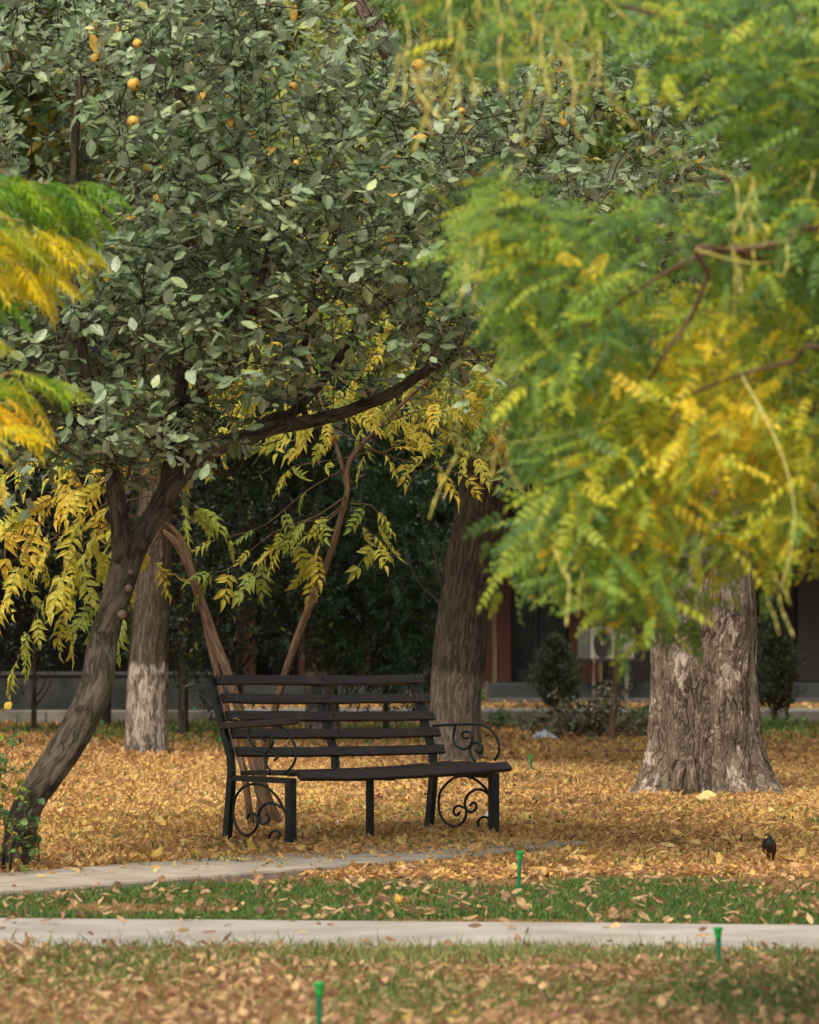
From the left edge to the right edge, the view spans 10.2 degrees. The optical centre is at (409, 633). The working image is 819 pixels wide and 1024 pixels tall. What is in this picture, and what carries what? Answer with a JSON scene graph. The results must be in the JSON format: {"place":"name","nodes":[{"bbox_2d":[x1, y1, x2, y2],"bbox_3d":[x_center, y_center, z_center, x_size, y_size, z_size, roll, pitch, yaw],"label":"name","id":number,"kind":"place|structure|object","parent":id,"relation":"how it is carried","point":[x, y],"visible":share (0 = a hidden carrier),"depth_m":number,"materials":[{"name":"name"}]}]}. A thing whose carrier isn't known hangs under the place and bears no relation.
{"place":"outdoors","nodes":[
{"label":"outdoors","id":0,"kind":"place"},
{"bbox_2d":[0,839,589,898],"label":"step path","id":1,"kind":"structure","parent":0,"point":[66,878],"depth_m":24.88,"materials":[{"name":"concrete"}]},
{"bbox_2d":[0,918,818,951],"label":"front path","id":2,"kind":"structure","parent":0,"point":[265,930],"depth_m":20.10,"materials":[{"name":"concrete"}]},
{"bbox_2d":[0,715,818,1023],"bbox_3d":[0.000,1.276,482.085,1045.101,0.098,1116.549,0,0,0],"label":"ground","id":3,"kind":"structure","parent":0,"point":[218,1004],"depth_m":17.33,"materials":[{"name":"plant"}]},
{"bbox_2d":[0,702,11,740],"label":"yellow twig","id":4,"kind":"object","parent":3,"relation":"on","point":[7,705],"visible":1,"depth_m":24.23,"materials":[{"name":"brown plant"}]},
{"bbox_2d":[0,724,44,872],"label":"sucker shoots","id":5,"kind":"object","parent":3,"relation":"on","point":[9,822],"visible":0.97,"depth_m":24.48,"materials":[{"name":"green plant"}]},
{"bbox_2d":[13,816,46,864],"bbox_3d":[-2.079,1.146,25.062,0.190,0.400,1.041,0,0,-6],"label":"leafy shoot","id":6,"kind":"object","parent":3,"relation":"on","point":[32,851],"visible":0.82,"depth_m":24.72,"materials":[{"name":"green plant"}]},
{"bbox_2d":[0,585,85,727],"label":"thin bush","id":7,"kind":"object","parent":3,"relation":"on","point":[34,704],"visible":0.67,"depth_m":61.02,"materials":[{"name":"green plant"}]},
{"bbox_2d":[0,338,127,669],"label":"evergreen shrub","id":8,"kind":"object","parent":3,"relation":"on","point":[18,495],"visible":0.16,"depth_m":60.09,"materials":[{"name":"green plant"}]},
{"bbox_2d":[0,175,132,518],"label":"tree foliage","id":9,"kind":"object","parent":3,"relation":"on","point":[46,210],"visible":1,"depth_m":17.47,"materials":[{"name":"yellow plant"}]},
{"bbox_2d":[3,7,189,346],"bbox_3d":[-5.948,-3.530,56.006,6.703,9.917,4.856,0,0,0],"label":"background tree","id":10,"kind":"object","parent":3,"relation":"on","point":[64,156],"visible":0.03,"depth_m":56.00,"materials":[{"name":"green plant"}]},
{"bbox_2d":[0,400,234,725],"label":"evergreen shrub","id":11,"kind":"object","parent":3,"relation":"on","point":[106,717],"visible":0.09,"depth_m":62.78,"materials":[{"name":"green plant"}]},
{"bbox_2d":[7,2,289,678],"bbox_3d":[-3.533,-4.398,59.986,6.789,11.637,4.656,0,0,0],"label":"background tree","id":12,"kind":"object","parent":3,"relation":"on","point":[133,494],"visible":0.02,"depth_m":59.89,"materials":[{"name":"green plant"}]},
{"bbox_2d":[46,323,299,733],"bbox_3d":[-2.835,-1.382,58.014,2.893,5.605,3.115,0,0,-41],"label":"tree","id":13,"kind":"object","parent":3,"relation":"on","point":[182,713],"visible":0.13,"depth_m":57.94,"materials":[{"name":"green plant"}]},
{"bbox_2d":[168,719,207,733],"bbox_3d":[-3.048,1.203,58.758,0.937,0.252,0.903,0,0,0],"label":"weed patch","id":14,"kind":"object","parent":3,"relation":"on","point":[171,727],"visible":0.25,"depth_m":58.76,"materials":[{"name":"green plant"}]},
{"bbox_2d":[0,0,401,752],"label":"whitewashed tree","id":15,"kind":"object","parent":3,"relation":"on","point":[146,712],"visible":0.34,"depth_m":48.49,"materials":[{"name":"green plant"}]},
{"bbox_2d":[131,464,350,728],"bbox_3d":[-2.068,-0.319,55.029,2.749,3.479,2.792,0,0,0],"label":"evergreen shrub","id":16,"kind":"object","parent":3,"relation":"on","point":[236,640],"visible":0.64,"depth_m":54.93,"materials":[{"name":"green plant"}]},
{"bbox_2d":[0,217,560,826],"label":"young ash tree","id":17,"kind":"object","parent":3,"relation":"on","point":[66,499],"visible":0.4,"depth_m":30.32,"materials":[{"name":"yellow plant"}]},
{"bbox_2d":[313,982,324,1023],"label":"sprinkler riser","id":18,"kind":"object","parent":3,"relation":"on","point":[318,986],"visible":1,"depth_m":14.92,"materials":[{"name":"green plastic"}]},
{"bbox_2d":[189,311,453,728],"bbox_3d":[-1.275,-1.560,56.947,3.360,5.981,3.206,0,0,-34],"label":"feathery tree","id":19,"kind":"object","parent":3,"relation":"on","point":[316,474],"visible":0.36,"depth_m":56.70,"materials":[{"name":"green plant"}]},
{"bbox_2d":[206,674,511,842],"bbox_3d":[-0.308,0.813,28.573,1.765,1.116,0.877,0,0,-40],"label":"park bench","id":20,"kind":"object","parent":3,"relation":"on","point":[433,770],"visible":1,"depth_m":28.62,"materials":[{"name":"brown wood"}]},
{"bbox_2d":[187,29,545,583],"bbox_3d":[-0.388,-4.851,63.998,7.248,12.574,4.777,0,0,0],"label":"background tree","id":21,"kind":"object","parent":3,"relation":"on","point":[289,343],"depth_m":63.87,"materials":[{"name":"green plant"}]},
{"bbox_2d":[291,499,450,728],"bbox_3d":[-0.284,-0.128,56.044,2.322,3.096,3.038,0,0,0],"label":"feathery shrub","id":22,"kind":"object","parent":3,"relation":"on","point":[395,656],"visible":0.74,"depth_m":55.73,"materials":[{"name":"green plant"}]},
{"bbox_2d":[394,895,403,903],"bbox_3d":[-0.051,1.300,22.522,0.049,0.048,0.050,0,0,0],"label":"fallen fruit","id":23,"kind":"object","parent":3,"relation":"on","point":[400,898],"visible":0.81,"depth_m":22.50,"materials":[{"name":"yellow food"}]},
{"bbox_2d":[0,0,818,869],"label":"quince tree","id":24,"kind":"object","parent":3,"relation":"on","point":[110,440],"visible":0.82,"depth_m":24.95,"materials":[{"name":"green plant"}]},
{"bbox_2d":[0,699,818,889],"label":"leaf litter","id":25,"kind":"object","parent":3,"relation":"on","point":[519,821],"visible":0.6,"depth_m":32.08,"materials":[{"name":"brown plant"}]},
{"bbox_2d":[696,793,708,800],"bbox_3d":[2.192,1.225,34.522,0.096,0.054,0.079,0,0,35],"label":"fallen leaf","id":26,"kind":"object","parent":25,"relation":"on","point":[702,796],"visible":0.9,"depth_m":34.53,"materials":[{"name":"yellow plant"}]},
{"bbox_2d":[701,790,715,796],"bbox_3d":[2.289,1.226,35.288,0.104,0.058,0.086,0,0,-31],"label":"fallen leaf","id":27,"kind":"object","parent":25,"relation":"on","point":[709,793],"visible":0.6,"depth_m":35.30,"materials":[{"name":"yellow plant"}]},
{"bbox_2d":[0,855,818,1023],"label":"scattered leaves","id":28,"kind":"object","parent":3,"relation":"on","point":[572,1012],"visible":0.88,"depth_m":17.46,"materials":[{"name":"brown plant"}]},
{"bbox_2d":[0,0,818,704],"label":"building","id":29,"kind":"structure","parent":3,"relation":"on","point":[512,644],"depth_m":84.24,"materials":[{"name":"stone"}]},
{"bbox_2d":[325,479,356,675],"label":"door","id":30,"kind":"structure","parent":29,"relation":"in","point":[345,671],"depth_m":84.23,"materials":[{"name":"black wood"}]},
{"bbox_2d":[372,496,408,674],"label":"door","id":31,"kind":"structure","parent":29,"relation":"in","point":[383,496],"depth_m":84.23,"materials":[{"name":"black wood"}]},
{"bbox_2d":[410,476,453,673],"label":"door","id":32,"kind":"structure","parent":29,"relation":"in","point":[411,538],"depth_m":84.23,"materials":[{"name":"black wood"}]},
{"bbox_2d":[511,480,537,681],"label":"door","id":33,"kind":"structure","parent":29,"relation":"in","point":[524,639],"depth_m":84.23,"materials":[{"name":"black"}]},
{"bbox_2d":[539,477,566,680],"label":"door","id":34,"kind":"structure","parent":29,"relation":"in","point":[552,623],"depth_m":84.23,"materials":[{"name":"black"}]},
{"bbox_2d":[603,515,651,681],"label":"window","id":35,"kind":"structure","parent":29,"relation":"in","point":[641,673],"depth_m":84.23,"materials":[{"name":"black"}]},
{"bbox_2d":[0,711,818,724],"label":"kerb","id":36,"kind":"structure","parent":3,"relation":"on","point":[47,716],"depth_m":65.98,"materials":[{"name":"concrete"}]},
{"bbox_2d":[316,349,536,710],"bbox_3d":[0.250,-1.766,61.237,3.774,6.372,2.968,0,0,0],"label":"feathery tree","id":37,"kind":"object","parent":3,"relation":"on","point":[446,509],"visible":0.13,"depth_m":60.69,"materials":[{"name":"green plant"}]},
{"bbox_2d":[481,688,489,702],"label":"weed patch","id":38,"kind":"object","parent":3,"relation":"on","point":[483,696],"visible":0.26,"depth_m":77.87,"materials":[{"name":"green plant"}]},
{"bbox_2d":[481,707,520,729],"bbox_3d":[1.204,1.157,62.322,0.661,0.317,0.848,0,0,-31],"label":"weed patch","id":39,"kind":"object","parent":3,"relation":"on","point":[501,718],"visible":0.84,"depth_m":62.26,"materials":[{"name":"green plant"}]},
{"bbox_2d":[234,0,794,761],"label":"furrowed tree","id":40,"kind":"object","parent":3,"relation":"on","point":[460,654],"visible":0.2,"depth_m":45.12,"materials":[{"name":"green plant"}]},
{"bbox_2d":[516,851,523,895],"bbox_3d":[0.550,1.241,22.956,0.038,0.318,0.037,0,0,0],"label":"sprinkler riser","id":41,"kind":"object","parent":3,"relation":"on","point":[519,857],"visible":0.81,"depth_m":22.95,"materials":[{"name":"green plastic"}]},
{"bbox_2d":[529,755,532,768],"bbox_3d":[1.117,1.244,42.495,0.037,0.254,0.037,0,0,0],"label":"sprinkler riser","id":42,"kind":"object","parent":3,"relation":"on","point":[530,757],"visible":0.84,"depth_m":42.48,"materials":[{"name":"green plastic"}]},
{"bbox_2d":[529,729,557,738],"bbox_3d":[1.599,1.216,55.284,0.426,0.138,0.286,0,0,0],"label":"plastic bag","id":43,"kind":"object","parent":3,"relation":"on","point":[544,733],"visible":0.56,"depth_m":55.22,"materials":[{"name":"grey plastic"}]},
{"bbox_2d":[522,631,589,707],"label":"young conifer","id":44,"kind":"object","parent":3,"relation":"on","point":[554,659],"visible":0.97,"depth_m":69.35,"materials":[{"name":"green plant"}]},
{"bbox_2d":[323,0,817,795],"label":"old tree","id":45,"kind":"object","parent":3,"relation":"on","point":[705,728],"visible":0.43,"depth_m":36.27,"materials":[{"name":"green plant"}]},
{"bbox_2d":[503,677,649,737],"bbox_3d":[2.174,0.959,56.164,2.073,0.863,1.860,0,0,-12],"label":"shrub","id":46,"kind":"object","parent":3,"relation":"on","point":[593,720],"visible":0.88,"depth_m":55.98,"materials":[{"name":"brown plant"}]},
{"bbox_2d":[368,0,818,684],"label":"pagoda tree","id":47,"kind":"object","parent":3,"relation":"on","point":[574,310],"visible":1,"depth_m":14.13,"materials":[{"name":"green plant"}]},
{"bbox_2d":[576,628,635,697],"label":"air conditioner","id":48,"kind":"object","parent":3,"relation":"on","point":[590,648],"visible":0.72,"depth_m":82.48,"materials":[{"name":"paint"}]},
{"bbox_2d":[444,20,788,438],"bbox_3d":[2.080,-4.308,59.046,6.476,11.511,4.904,0,0,0],"label":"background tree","id":49,"kind":"object","parent":3,"relation":"on","point":[684,279],"depth_m":58.44,"materials":[{"name":"green plant"}]},
{"bbox_2d":[593,601,642,738],"bbox_3d":[2.505,0.177,55.190,0.611,2.338,0.786,0,0,0],"label":"bare shrub","id":50,"kind":"object","parent":3,"relation":"on","point":[613,714],"visible":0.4,"depth_m":55.15,"materials":[{"name":"brown plant"}]},
{"bbox_2d":[627,706,648,721],"bbox_3d":[3.241,1.184,64.531,0.424,0.354,0.818,0,0,0],"label":"weed patch","id":51,"kind":"object","parent":3,"relation":"on","point":[642,712],"visible":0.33,"depth_m":64.39,"materials":[{"name":"green plant"}]},
{"bbox_2d":[713,927,722,967],"bbox_3d":[1.219,1.280,18.207,0.037,0.241,0.037,0,0,0],"label":"sprinkler riser","id":52,"kind":"object","parent":3,"relation":"on","point":[718,931],"visible":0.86,"depth_m":18.20,"materials":[{"name":"green plastic"}]},
{"bbox_2d":[642,77,816,492],"bbox_3d":[5.117,-3.792,57.001,7.224,10.457,4.825,0,0,0],"label":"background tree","id":53,"kind":"object","parent":3,"relation":"on","point":[675,277],"depth_m":56.89,"materials":[{"name":"green plant"}]},
{"bbox_2d":[761,834,776,860],"bbox_3d":[2.084,1.238,26.659,0.093,0.161,0.087,0,0,-19],"label":"bird","id":54,"kind":"object","parent":3,"relation":"on","point":[769,845],"visible":0.94,"depth_m":26.64},
{"bbox_2d":[756,594,808,721],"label":"young conifer","id":55,"kind":"object","parent":3,"relation":"on","point":[776,661],"visible":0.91,"depth_m":64.40,"materials":[{"name":"green plant"}]},
{"bbox_2d":[761,713,809,728],"bbox_3d":[4.885,1.183,60.813,1.113,0.283,0.841,0,0,29],"label":"weed patch","id":56,"kind":"object","parent":3,"relation":"on","point":[782,721],"visible":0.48,"depth_m":60.66,"materials":[{"name":"green plant"}]},
{"bbox_2d":[784,665,797,719],"bbox_3d":[5.321,0.931,64.563,0.249,0.978,0.047,0,0,0],"label":"wooden stake","id":57,"kind":"object","parent":3,"relation":"on","point":[790,694],"visible":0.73,"depth_m":64.55,"materials":[{"name":"brown wood"}]},
{"bbox_2d":[3,706,818,722],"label":"pavement","id":58,"kind":"structure","parent":0,"point":[482,709],"depth_m":68.00,"materials":[{"name":"grey concrete"}]},
{"bbox_2d":[0,672,213,709],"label":"wall","id":59,"kind":"structure","parent":58,"relation":"on","point":[60,694],"depth_m":67.40,"materials":[{"name":"grey"}]},
{"bbox_2d":[485,681,487,703],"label":"wooden stake","id":60,"kind":"object","parent":58,"relation":"on","point":[486,697],"visible":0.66,"depth_m":69.60,"materials":[{"name":"brown wood"}]},
{"bbox_2d":[593,659,595,699],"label":"wooden stake","id":61,"kind":"object","parent":58,"relation":"on","point":[594,683],"visible":0.58,"depth_m":67.93,"materials":[{"name":"brown wood"}]}
]}

